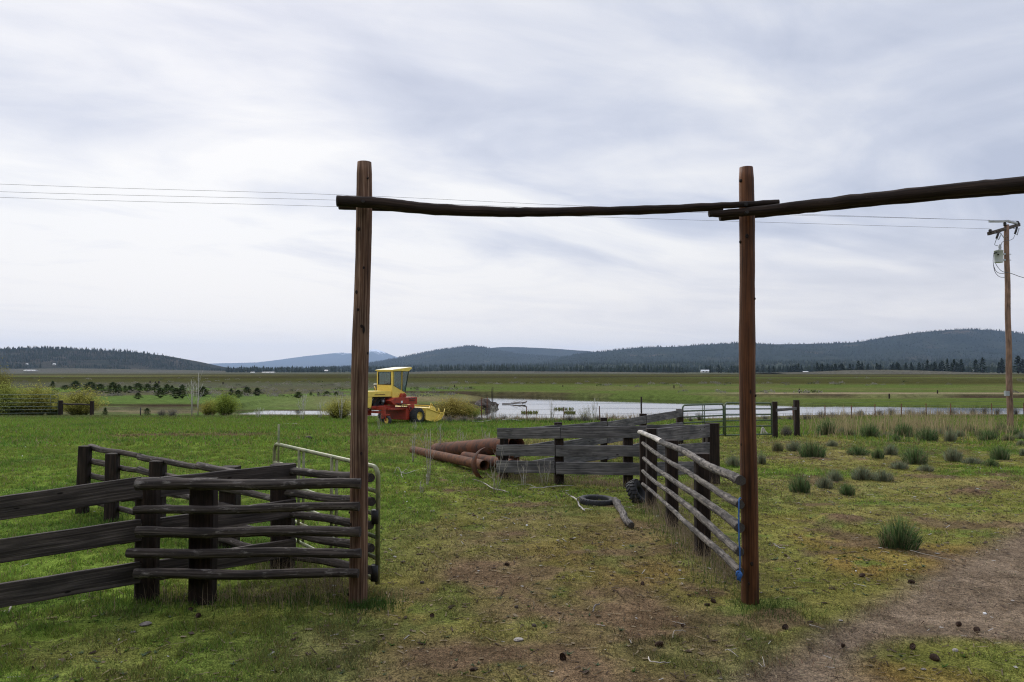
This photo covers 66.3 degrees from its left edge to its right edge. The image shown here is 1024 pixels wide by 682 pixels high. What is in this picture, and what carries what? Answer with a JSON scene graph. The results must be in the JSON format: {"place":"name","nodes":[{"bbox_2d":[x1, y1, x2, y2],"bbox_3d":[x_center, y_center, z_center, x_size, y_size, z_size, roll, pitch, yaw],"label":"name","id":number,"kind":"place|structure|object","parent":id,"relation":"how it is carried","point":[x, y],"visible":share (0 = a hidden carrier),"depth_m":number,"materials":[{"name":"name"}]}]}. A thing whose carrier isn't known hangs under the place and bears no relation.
{"place":"outdoors","nodes":[
{"label":"outdoors","id":0,"kind":"place"},
{"bbox_2d":[0,349,232,369],"bbox_3d":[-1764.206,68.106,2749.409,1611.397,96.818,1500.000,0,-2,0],"label":"hill","id":1,"kind":"structure","parent":0,"point":[46,365],"depth_m":2588.85,"materials":[{"name":"plant"}]},
{"bbox_2d":[0,345,222,369],"bbox_3d":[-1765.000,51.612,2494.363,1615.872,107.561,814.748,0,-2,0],"label":"forest","id":2,"kind":"object","parent":1,"relation":"on","point":[46,351],"visible":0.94,"depth_m":2665.99,"materials":[{"name":"plant"}]},
{"bbox_2d":[0,368,246,372],"bbox_3d":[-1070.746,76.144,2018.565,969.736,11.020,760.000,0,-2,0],"label":"hill","id":3,"kind":"structure","parent":0,"point":[67,370],"depth_m":1802.37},
{"bbox_2d":[210,349,396,368],"bbox_3d":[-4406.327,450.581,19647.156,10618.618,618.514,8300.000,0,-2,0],"label":"mountain","id":4,"kind":"structure","parent":0,"point":[334,359],"depth_m":19338.96,"materials":[{"name":"blue"}]},
{"bbox_2d":[350,346,557,367],"bbox_3d":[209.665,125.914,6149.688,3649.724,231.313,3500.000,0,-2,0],"label":"hill","id":5,"kind":"structure","parent":0,"point":[480,357],"depth_m":5925.16,"materials":[{"name":"plant"}]},
{"bbox_2d":[337,345,561,366],"bbox_3d":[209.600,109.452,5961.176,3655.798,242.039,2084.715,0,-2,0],"label":"forest","id":6,"kind":"object","parent":5,"relation":"on","point":[435,359],"visible":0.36,"depth_m":6137.42,"materials":[{"name":"plant"}]},
{"bbox_2d":[0,372,1023,681],"bbox_3d":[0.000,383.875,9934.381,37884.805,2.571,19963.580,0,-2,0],"label":"ground","id":7,"kind":"structure","parent":0,"point":[966,390],"depth_m":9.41,"materials":[{"name":"plant"}]},
{"bbox_2d":[0,358,15,394],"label":"willow tree","id":8,"kind":"object","parent":7,"relation":"on","point":[2,378],"visible":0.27,"depth_m":61.95,"materials":[{"name":"green plant"}]},
{"bbox_2d":[0,379,33,415],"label":"willow bush","id":9,"kind":"object","parent":7,"relation":"on","point":[6,395],"visible":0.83,"depth_m":58.35,"materials":[{"name":"green plant"}]},
{"bbox_2d":[0,394,58,413],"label":"tube gate","id":10,"kind":"structure","parent":7,"relation":"on","point":[50,398],"depth_m":55.19,"materials":[{"name":"metal"}]},
{"bbox_2d":[11,379,65,414],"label":"willow bush","id":11,"kind":"object","parent":7,"relation":"on","point":[37,400],"visible":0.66,"depth_m":59.29,"materials":[{"name":"green plant"}]},
{"bbox_2d":[40,386,68,414],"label":"willow bush","id":12,"kind":"object","parent":7,"relation":"on","point":[53,412],"visible":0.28,"depth_m":60.49,"materials":[{"name":"green plant"}]},
{"bbox_2d":[67,380,81,389],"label":"juniper","id":13,"kind":"object","parent":7,"relation":"on","point":[73,385],"visible":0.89,"depth_m":135.09,"materials":[{"name":"green plant"}]},
{"bbox_2d":[58,400,93,415],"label":"brace fence","id":14,"kind":"object","parent":7,"relation":"on","point":[60,407],"visible":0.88,"depth_m":56.09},
{"bbox_2d":[51,385,109,415],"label":"willow bush","id":15,"kind":"object","parent":7,"relation":"on","point":[81,398],"visible":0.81,"depth_m":58.35,"materials":[{"name":"green plant"}]},
{"bbox_2d":[80,382,98,390],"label":"juniper","id":16,"kind":"object","parent":7,"relation":"on","point":[91,385],"visible":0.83,"depth_m":121.01,"materials":[{"name":"green plant"}]},
{"bbox_2d":[105,382,119,394],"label":"juniper","id":17,"kind":"object","parent":7,"relation":"on","point":[115,388],"visible":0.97,"depth_m":102.34,"materials":[{"name":"green plant"}]},
{"bbox_2d":[132,383,145,391],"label":"juniper","id":18,"kind":"object","parent":7,"relation":"on","point":[137,386],"visible":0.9,"depth_m":115.98,"materials":[{"name":"green plant"}]},
{"bbox_2d":[0,463,296,607],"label":"plank fence","id":19,"kind":"object","parent":7,"relation":"on","point":[30,590],"visible":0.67,"depth_m":7.59,"materials":[{"name":"wood"}]},
{"bbox_2d":[284,467,375,573],"bbox_3d":[-2.054,1.941,8.582,1.736,1.138,0.114,-2,-3,44],"label":"log rail fence","id":20,"kind":"object","parent":19,"relation":"attached to","point":[332,519],"visible":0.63,"depth_m":8.51,"materials":[{"name":"wood"}]},
{"bbox_2d":[273,424,379,584],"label":"tube gate","id":21,"kind":"structure","parent":20,"relation":"attached to","point":[375,567],"depth_m":8.74,"materials":[{"name":"metal"}]},
{"bbox_2d":[154,388,167,397],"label":"juniper","id":22,"kind":"object","parent":7,"relation":"on","point":[158,392],"visible":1,"depth_m":93.08,"materials":[{"name":"green plant"}]},
{"bbox_2d":[75,444,269,548],"bbox_3d":[-4.887,2.311,11.162,5.534,1.359,0.385,-2,-3,37],"label":"log rail fence","id":23,"kind":"object","parent":7,"relation":"on","point":[86,461],"visible":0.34,"depth_m":11.75,"materials":[{"name":"wood"}]},
{"bbox_2d":[169,388,180,397],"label":"juniper","id":24,"kind":"object","parent":7,"relation":"on","point":[174,391],"visible":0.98,"depth_m":90.47,"materials":[{"name":"green plant"}]},
{"bbox_2d":[177,384,187,397],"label":"juniper","id":25,"kind":"object","parent":7,"relation":"on","point":[182,389],"visible":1,"depth_m":90.53,"materials":[{"name":"green plant"}]},
{"bbox_2d":[187,380,195,414],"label":"bare sapling","id":26,"kind":"object","parent":7,"relation":"on","point":[191,398],"visible":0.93,"depth_m":56.79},
{"bbox_2d":[192,371,204,414],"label":"bare sapling","id":27,"kind":"object","parent":7,"relation":"on","point":[198,393],"visible":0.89,"depth_m":57.37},
{"bbox_2d":[195,386,210,395],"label":"juniper","id":28,"kind":"object","parent":7,"relation":"on","point":[204,391],"visible":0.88,"depth_m":98.61,"materials":[{"name":"green plant"}]},
{"bbox_2d":[197,398,217,415],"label":"willow bush","id":29,"kind":"object","parent":7,"relation":"on","point":[205,408],"visible":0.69,"depth_m":57.06,"materials":[{"name":"green plant"}]},
{"bbox_2d":[210,390,241,415],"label":"willow bush","id":30,"kind":"object","parent":7,"relation":"on","point":[226,405],"visible":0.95,"depth_m":56.54,"materials":[{"name":"green plant"}]},
{"bbox_2d":[125,477,361,605],"bbox_3d":[-2.638,2.098,7.789,2.358,1.520,0.422,0,-2,1],"label":"log rail fence","id":31,"kind":"object","parent":7,"relation":"on","point":[203,533],"visible":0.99,"depth_m":7.62,"materials":[{"name":"wood"}]},
{"bbox_2d":[297,394,307,418],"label":"bare sapling","id":32,"kind":"object","parent":7,"relation":"on","point":[299,407],"visible":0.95,"depth_m":47.84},
{"bbox_2d":[318,395,350,418],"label":"willow bush","id":33,"kind":"object","parent":7,"relation":"on","point":[345,411],"visible":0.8,"depth_m":49.50,"materials":[{"name":"green plant"}]},
{"bbox_2d":[368,367,444,423],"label":"hay swather","id":34,"kind":"object","parent":7,"relation":"on","point":[385,398],"visible":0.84,"depth_m":42.45,"materials":[{"name":"yellow paint"}]},
{"bbox_2d":[418,427,434,480],"bbox_3d":[-1.801,2.318,16.491,0.354,1.329,0.342,-2,-3,36],"label":"dead weed","id":35,"kind":"object","parent":7,"relation":"on","point":[429,465],"visible":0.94,"depth_m":16.52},
{"bbox_2d":[409,446,488,470],"bbox_3d":[-1.704,2.925,19.803,0.237,0.375,5.279,1,-2,-24],"label":"rusty pipe","id":36,"kind":"object","parent":7,"relation":"on","point":[481,464],"visible":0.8,"depth_m":19.08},
{"bbox_2d":[434,395,476,418],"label":"willow bush","id":37,"kind":"object","parent":7,"relation":"on","point":[452,408],"visible":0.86,"depth_m":50.34,"materials":[{"name":"green plant"}]},
{"bbox_2d":[458,403,484,418],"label":"willow bush","id":38,"kind":"object","parent":7,"relation":"on","point":[474,414],"visible":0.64,"depth_m":51.00,"materials":[{"name":"green plant"}]},
{"bbox_2d":[431,438,524,454],"bbox_3d":[-1.035,2.741,20.085,0.411,1.016,5.400,1,-2,-25],"label":"rusty pipe","id":39,"kind":"object","parent":7,"relation":"on","point":[460,447],"visible":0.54,"depth_m":19.54,"materials":[{"name":"metal"}]},
{"bbox_2d":[471,447,499,478],"bbox_3d":[-0.536,2.673,17.022,0.740,0.732,0.336,2,-3,-44],"label":"pipe ring","id":40,"kind":"object","parent":7,"relation":"on","point":[474,467],"visible":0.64,"depth_m":16.87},
{"bbox_2d":[475,398,498,407],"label":"mud mound","id":41,"kind":"object","parent":7,"relation":"on","point":[484,403],"visible":0.35,"depth_m":81.85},
{"bbox_2d":[460,452,515,466],"bbox_3d":[-0.597,2.808,18.481,0.251,0.362,3.108,1,-2,-23],"label":"rusty pipe","id":42,"kind":"object","parent":7,"relation":"on","point":[491,460],"visible":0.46,"depth_m":18.30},
{"bbox_2d":[491,453,508,493],"bbox_3d":[-0.237,2.455,14.766,0.393,0.940,0.390,1,-3,-34],"label":"dead weed","id":43,"kind":"object","parent":7,"relation":"on","point":[498,475],"visible":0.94,"depth_m":14.88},
{"bbox_2d":[0,409,1019,632],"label":"weeds","id":44,"kind":"object","parent":7,"relation":"on","point":[364,603],"visible":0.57,"depth_m":8.49,"materials":[{"name":"green plant"}]},
{"bbox_2d":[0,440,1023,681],"bbox_3d":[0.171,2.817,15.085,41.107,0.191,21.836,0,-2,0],"label":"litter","id":45,"kind":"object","parent":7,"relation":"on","point":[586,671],"visible":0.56,"depth_m":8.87,"materials":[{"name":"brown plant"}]},
{"bbox_2d":[13,377,1023,397],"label":"sagebrush scrub","id":46,"kind":"object","parent":7,"relation":"on","point":[471,387],"visible":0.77,"depth_m":125.36,"materials":[{"name":"green plant"}]},
{"bbox_2d":[536,457,550,485],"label":"dead weed","id":47,"kind":"object","parent":7,"relation":"on","point":[545,474],"visible":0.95,"depth_m":15.81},
{"bbox_2d":[149,357,1023,372],"bbox_3d":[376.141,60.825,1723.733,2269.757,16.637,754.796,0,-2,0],"label":"forest","id":48,"kind":"object","parent":7,"relation":"on","point":[623,368],"visible":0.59,"depth_m":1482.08,"materials":[{"name":"plant"}]},
{"bbox_2d":[496,424,691,486],"bbox_3d":[1.732,2.423,16.023,4.344,1.498,0.767,-1,-2,16],"label":"plank fence","id":49,"kind":"object","parent":7,"relation":"on","point":[627,451],"visible":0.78,"depth_m":15.80,"materials":[{"name":"wood"}]},
{"bbox_2d":[579,494,612,505],"bbox_3d":[1.494,2.800,13.727,0.633,0.148,0.633,0,-2,0],"label":"tyre","id":50,"kind":"object","parent":7,"relation":"on","point":[603,500],"visible":0.81,"depth_m":13.55,"materials":[{"name":"rubber"}]},
{"bbox_2d":[514,409,683,473],"bbox_3d":[2.844,2.664,20.814,0.508,1.378,9.844,-1,-3,33],"label":"plank fence","id":51,"kind":"object","parent":7,"relation":"on","point":[643,419],"visible":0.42,"depth_m":19.69,"materials":[{"name":"wood"}]},
{"bbox_2d":[682,403,723,435],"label":"tube gate","id":52,"kind":"structure","parent":51,"relation":"attached to","point":[704,416],"depth_m":25.70,"materials":[{"name":"metal"}]},
{"bbox_2d":[611,497,634,527],"bbox_3d":[1.756,2.728,12.518,0.161,0.148,2.290,0,-2,1],"label":"bark log","id":53,"kind":"object","parent":7,"relation":"on","point":[620,509],"visible":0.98,"depth_m":12.18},
{"bbox_2d":[625,479,645,502],"bbox_3d":[2.219,2.693,13.856,0.398,0.507,0.511,-1,-2,27],"label":"tyre","id":54,"kind":"object","parent":7,"relation":"on","point":[633,487],"visible":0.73,"depth_m":13.71,"materials":[{"name":"rubber"}]},
{"bbox_2d":[336,160,1023,604],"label":"log gateway","id":55,"kind":"object","parent":7,"relation":"on","point":[362,202],"visible":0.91,"depth_m":7.75,"materials":[{"name":"brown wood"}]},
{"bbox_2d":[656,423,719,483],"bbox_3d":[3.479,2.347,15.039,0.479,1.520,3.149,-1,-2,29],"label":"plank fence","id":56,"kind":"object","parent":7,"relation":"on","point":[708,433],"visible":0.52,"depth_m":15.19,"materials":[{"name":"wood"}]},
{"bbox_2d":[638,428,745,573],"bbox_3d":[2.340,2.188,10.832,0.289,1.557,6.497,0,-2,1],"label":"log rail fence","id":57,"kind":"object","parent":7,"relation":"on","point":[700,493],"visible":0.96,"depth_m":9.76,"materials":[{"name":"wood"}]},
{"bbox_2d":[736,497,742,581],"bbox_3d":[2.194,1.914,7.543,0.108,0.804,0.052,2,-3,-43],"label":"rope","id":58,"kind":"object","parent":57,"relation":"attached to","point":[739,575],"visible":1,"depth_m":7.53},
{"bbox_2d":[724,455,739,466],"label":"bunchgrass","id":59,"kind":"object","parent":7,"relation":"on","point":[731,460],"visible":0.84,"depth_m":18.77,"materials":[{"name":"green plant"}]},
{"bbox_2d":[481,397,1023,420],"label":"wire fence","id":60,"kind":"object","parent":7,"relation":"on","point":[851,407],"visible":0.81,"depth_m":46.19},
{"bbox_2d":[757,452,766,463],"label":"bunchgrass","id":61,"kind":"object","parent":7,"relation":"on","point":[761,459],"visible":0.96,"depth_m":19.30,"materials":[{"name":"green plant"}]},
{"bbox_2d":[771,440,784,451],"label":"bunchgrass","id":62,"kind":"object","parent":7,"relation":"on","point":[776,447],"visible":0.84,"depth_m":22.64,"materials":[{"name":"green plant"}]},
{"bbox_2d":[772,400,799,437],"bbox_3d":[9.913,2.942,28.358,1.836,1.573,0.239,2,-3,-44],"label":"brace fence","id":63,"kind":"object","parent":7,"relation":"on","point":[795,408],"visible":0.89,"depth_m":28.45,"materials":[{"name":"brown wood"}]},
{"bbox_2d":[724,402,772,435],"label":"tube gate","id":64,"kind":"structure","parent":63,"relation":"attached to","point":[725,420],"depth_m":26.83,"materials":[{"name":"metal"}]},
{"bbox_2d":[783,439,801,450],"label":"bunchgrass","id":65,"kind":"object","parent":7,"relation":"on","point":[791,447],"visible":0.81,"depth_m":22.75,"materials":[{"name":"green plant"}]},
{"bbox_2d":[784,472,811,492],"bbox_3d":[5.452,2.684,14.956,0.624,0.464,0.698,0,-2,9],"label":"bunchgrass","id":66,"kind":"object","parent":7,"relation":"on","point":[803,485],"visible":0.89,"depth_m":14.91,"materials":[{"name":"green plant"}]},
{"bbox_2d":[797,438,832,457],"bbox_3d":[8.098,2.827,20.946,1.348,0.595,0.890,2,-6,7],"label":"bunchgrass","id":67,"kind":"object","parent":7,"relation":"on","point":[810,450],"visible":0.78,"depth_m":20.90,"materials":[{"name":"green plant"}]},
{"bbox_2d":[814,474,833,488],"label":"bunchgrass","id":68,"kind":"object","parent":7,"relation":"on","point":[824,482],"visible":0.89,"depth_m":15.53,"materials":[{"name":"green plant"}]},
{"bbox_2d":[815,416,837,434],"bbox_3d":[11.843,3.170,29.576,1.894,0.811,1.209,-3,-6,-41],"label":"bunchgrass","id":69,"kind":"object","parent":7,"relation":"on","point":[824,425],"visible":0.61,"depth_m":29.47,"materials":[{"name":"green plant"}]},
{"bbox_2d":[826,469,844,480],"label":"bunchgrass","id":70,"kind":"object","parent":7,"relation":"on","point":[837,476],"visible":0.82,"depth_m":16.56,"materials":[{"name":"green plant"}]},
{"bbox_2d":[836,482,857,495],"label":"bunchgrass","id":71,"kind":"object","parent":7,"relation":"on","point":[847,490],"visible":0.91,"depth_m":14.56,"materials":[{"name":"green plant"}]},
{"bbox_2d":[843,444,874,455],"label":"bunchgrass","id":72,"kind":"object","parent":7,"relation":"on","point":[858,451],"visible":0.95,"depth_m":21.56,"materials":[{"name":"green plant"}]},
{"bbox_2d":[847,465,874,479],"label":"bunchgrass","id":73,"kind":"object","parent":7,"relation":"on","point":[862,475],"visible":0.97,"depth_m":16.68,"materials":[{"name":"green plant"}]},
{"bbox_2d":[858,421,880,436],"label":"bunchgrass","id":74,"kind":"object","parent":7,"relation":"on","point":[870,431],"visible":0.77,"depth_m":27.87,"materials":[{"name":"green plant"}]},
{"bbox_2d":[869,445,885,458],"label":"bunchgrass","id":75,"kind":"object","parent":7,"relation":"on","point":[878,454],"visible":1,"depth_m":20.68,"materials":[{"name":"green plant"}]},
{"bbox_2d":[869,467,895,481],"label":"bunchgrass","id":76,"kind":"object","parent":7,"relation":"on","point":[886,476],"visible":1,"depth_m":16.48,"materials":[{"name":"green plant"}]},
{"bbox_2d":[881,441,898,454],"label":"bunchgrass","id":77,"kind":"object","parent":7,"relation":"on","point":[889,449],"visible":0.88,"depth_m":21.49,"materials":[{"name":"green plant"}]},
{"bbox_2d":[884,459,909,469],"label":"bunchgrass","id":78,"kind":"object","parent":7,"relation":"on","point":[901,465],"visible":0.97,"depth_m":18.45,"materials":[{"name":"green plant"}]},
{"bbox_2d":[862,513,938,550],"bbox_3d":[5.083,2.455,10.236,1.026,0.527,0.736,6,3,8],"label":"bunchgrass","id":79,"kind":"object","parent":7,"relation":"on","point":[901,537],"visible":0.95,"depth_m":10.20,"materials":[{"name":"green plant"}]},
{"bbox_2d":[891,420,914,436],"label":"bunchgrass","id":80,"kind":"object","parent":7,"relation":"on","point":[905,429],"visible":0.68,"depth_m":28.19,"materials":[{"name":"green plant"}]},
{"bbox_2d":[898,445,932,464],"bbox_3d":[10.076,2.794,19.612,1.091,0.569,1.534,-4,4,17],"label":"bunchgrass","id":81,"kind":"object","parent":7,"relation":"on","point":[919,457],"visible":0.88,"depth_m":19.55,"materials":[{"name":"green plant"}]},
{"bbox_2d":[915,463,934,471],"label":"bunchgrass","id":82,"kind":"object","parent":7,"relation":"on","point":[925,468],"visible":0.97,"depth_m":18.08,"materials":[{"name":"green plant"}]},
{"bbox_2d":[914,426,940,440],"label":"bunchgrass","id":83,"kind":"object","parent":7,"relation":"on","point":[932,436],"visible":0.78,"depth_m":26.24,"materials":[{"name":"green plant"}]},
{"bbox_2d":[929,653,939,661],"bbox_3d":[3.367,2.524,6.242,0.064,0.070,0.088,-7,-11,-6],"label":"pine cone","id":84,"kind":"object","parent":7,"relation":"on","point":[934,657],"visible":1,"depth_m":6.22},
{"bbox_2d":[941,428,958,441],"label":"bunchgrass","id":85,"kind":"object","parent":7,"relation":"on","point":[951,436],"visible":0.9,"depth_m":25.99,"materials":[{"name":"green plant"}]},
{"bbox_2d":[942,445,963,461],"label":"bunchgrass","id":86,"kind":"object","parent":7,"relation":"on","point":[951,455],"visible":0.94,"depth_m":20.08,"materials":[{"name":"green plant"}]},
{"bbox_2d":[959,456,982,463],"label":"bunchgrass","id":87,"kind":"object","parent":7,"relation":"on","point":[968,460],"visible":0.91,"depth_m":19.52,"materials":[{"name":"green plant"}]},
{"bbox_2d":[971,359,979,372],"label":"pine tree","id":88,"kind":"object","parent":7,"relation":"on","point":[975,365],"visible":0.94,"depth_m":999.03,"materials":[{"name":"green plant"}]},
{"bbox_2d":[979,357,987,372],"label":"pine tree","id":89,"kind":"object","parent":7,"relation":"on","point":[981,365],"visible":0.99,"depth_m":998.84,"materials":[{"name":"green plant"}]},
{"bbox_2d":[974,427,997,440],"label":"bunchgrass","id":90,"kind":"object","parent":7,"relation":"on","point":[982,435],"visible":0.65,"depth_m":26.06,"materials":[{"name":"green plant"}]},
{"bbox_2d":[979,456,1000,466],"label":"bunchgrass","id":91,"kind":"object","parent":7,"relation":"on","point":[993,463],"visible":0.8,"depth_m":18.92,"materials":[{"name":"green plant"}]},
{"bbox_2d":[986,444,1013,459],"bbox_3d":[12.715,2.870,20.443,0.800,0.494,0.784,-1,-3,33],"label":"bunchgrass","id":92,"kind":"object","parent":7,"relation":"on","point":[1004,454],"visible":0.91,"depth_m":20.39,"materials":[{"name":"green plant"}]},
{"bbox_2d":[987,220,1020,426],"bbox_3d":[22.869,-0.635,36.404,3.191,10.241,0.607,2,-3,-37],"label":"utility pole","id":93,"kind":"object","parent":7,"relation":"on","point":[998,254],"visible":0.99,"depth_m":36.34,"materials":[{"name":"brown wood"}]},
{"bbox_2d":[8,184,966,219],"bbox_3d":[-6.367,-5.853,31.391,57.812,0.268,0.513,0,-2,-9],"label":"power line","id":94,"kind":"object","parent":93,"relation":"attached to","point":[406,197],"visible":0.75,"depth_m":31.16,"materials":[{"name":"metal"}]},
{"bbox_2d":[1,197,981,228],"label":"power line","id":95,"kind":"object","parent":93,"relation":"attached to","point":[581,216],"visible":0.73,"depth_m":31.95,"materials":[{"name":"metal"}]},
{"bbox_2d":[23,192,967,219],"bbox_3d":[-5.351,-5.702,31.721,59.892,0.475,0.823,0,-2,-10],"label":"power line","id":96,"kind":"object","parent":93,"relation":"attached to","point":[435,203],"visible":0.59,"depth_m":30.68,"materials":[{"name":"metal"}]},
{"bbox_2d":[1000,434,1014,440],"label":"bunchgrass","id":97,"kind":"object","parent":7,"relation":"on","point":[1010,437],"visible":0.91,"depth_m":26.27,"materials":[{"name":"green plant"}]},
{"bbox_2d":[1012,356,1023,373],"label":"pine tree","id":98,"kind":"object","parent":7,"relation":"on","point":[1017,370],"visible":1,"depth_m":998.96,"materials":[{"name":"green plant"}]},
{"bbox_2d":[0,0,1023,363],"label":"sky","id":99,"kind":"structure","parent":0,"point":[540,103],"materials":[{"name":"white"}]},
{"bbox_2d":[396,371,656,372],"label":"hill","id":100,"kind":"structure","parent":0,"point":[515,372],"depth_m":1222.24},
{"bbox_2d":[491,347,594,356],"bbox_3d":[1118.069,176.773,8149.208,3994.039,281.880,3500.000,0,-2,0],"label":"hill","id":101,"kind":"structure","parent":0,"point":[545,351],"depth_m":8612.60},
{"bbox_2d":[233,395,1022,418],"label":"river","id":102,"kind":"structure","parent":0,"point":[542,405],"depth_m":81.81,"materials":[{"name":"liquid"}]},
{"bbox_2d":[521,407,575,412],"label":"reeds","id":103,"kind":"object","parent":102,"relation":"on","point":[569,411],"visible":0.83,"depth_m":71.48,"materials":[{"name":"green plant"}]},
{"bbox_2d":[272,360,1021,371],"bbox_3d":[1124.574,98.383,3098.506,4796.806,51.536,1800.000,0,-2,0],"label":"hill","id":104,"kind":"structure","parent":0,"point":[776,365],"depth_m":3017.14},
{"bbox_2d":[542,329,1023,363],"bbox_3d":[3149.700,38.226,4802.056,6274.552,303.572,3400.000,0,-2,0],"label":"hill","id":105,"kind":"structure","parent":0,"point":[943,341],"depth_m":4892.09,"materials":[{"name":"plant"}]},
{"bbox_2d":[532,328,1023,364],"bbox_3d":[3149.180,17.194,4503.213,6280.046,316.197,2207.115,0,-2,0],"label":"forest","id":106,"kind":"object","parent":105,"relation":"on","point":[722,356],"visible":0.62,"depth_m":4873.19,"materials":[{"name":"plant"}]},
{"bbox_2d":[732,524,1023,681],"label":"dirt road","id":107,"kind":"structure","parent":0,"point":[917,600],"depth_m":7.46,"materials":[{"name":"soil"}]},
{"bbox_2d":[755,370,1003,373],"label":"hill","id":108,"kind":"structure","parent":0,"point":[881,372],"depth_m":872.12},
{"bbox_2d":[792,402,1023,441],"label":"dry grass","id":109,"kind":"structure","parent":0,"point":[916,426],"depth_m":29.97,"materials":[{"name":"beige plant"}]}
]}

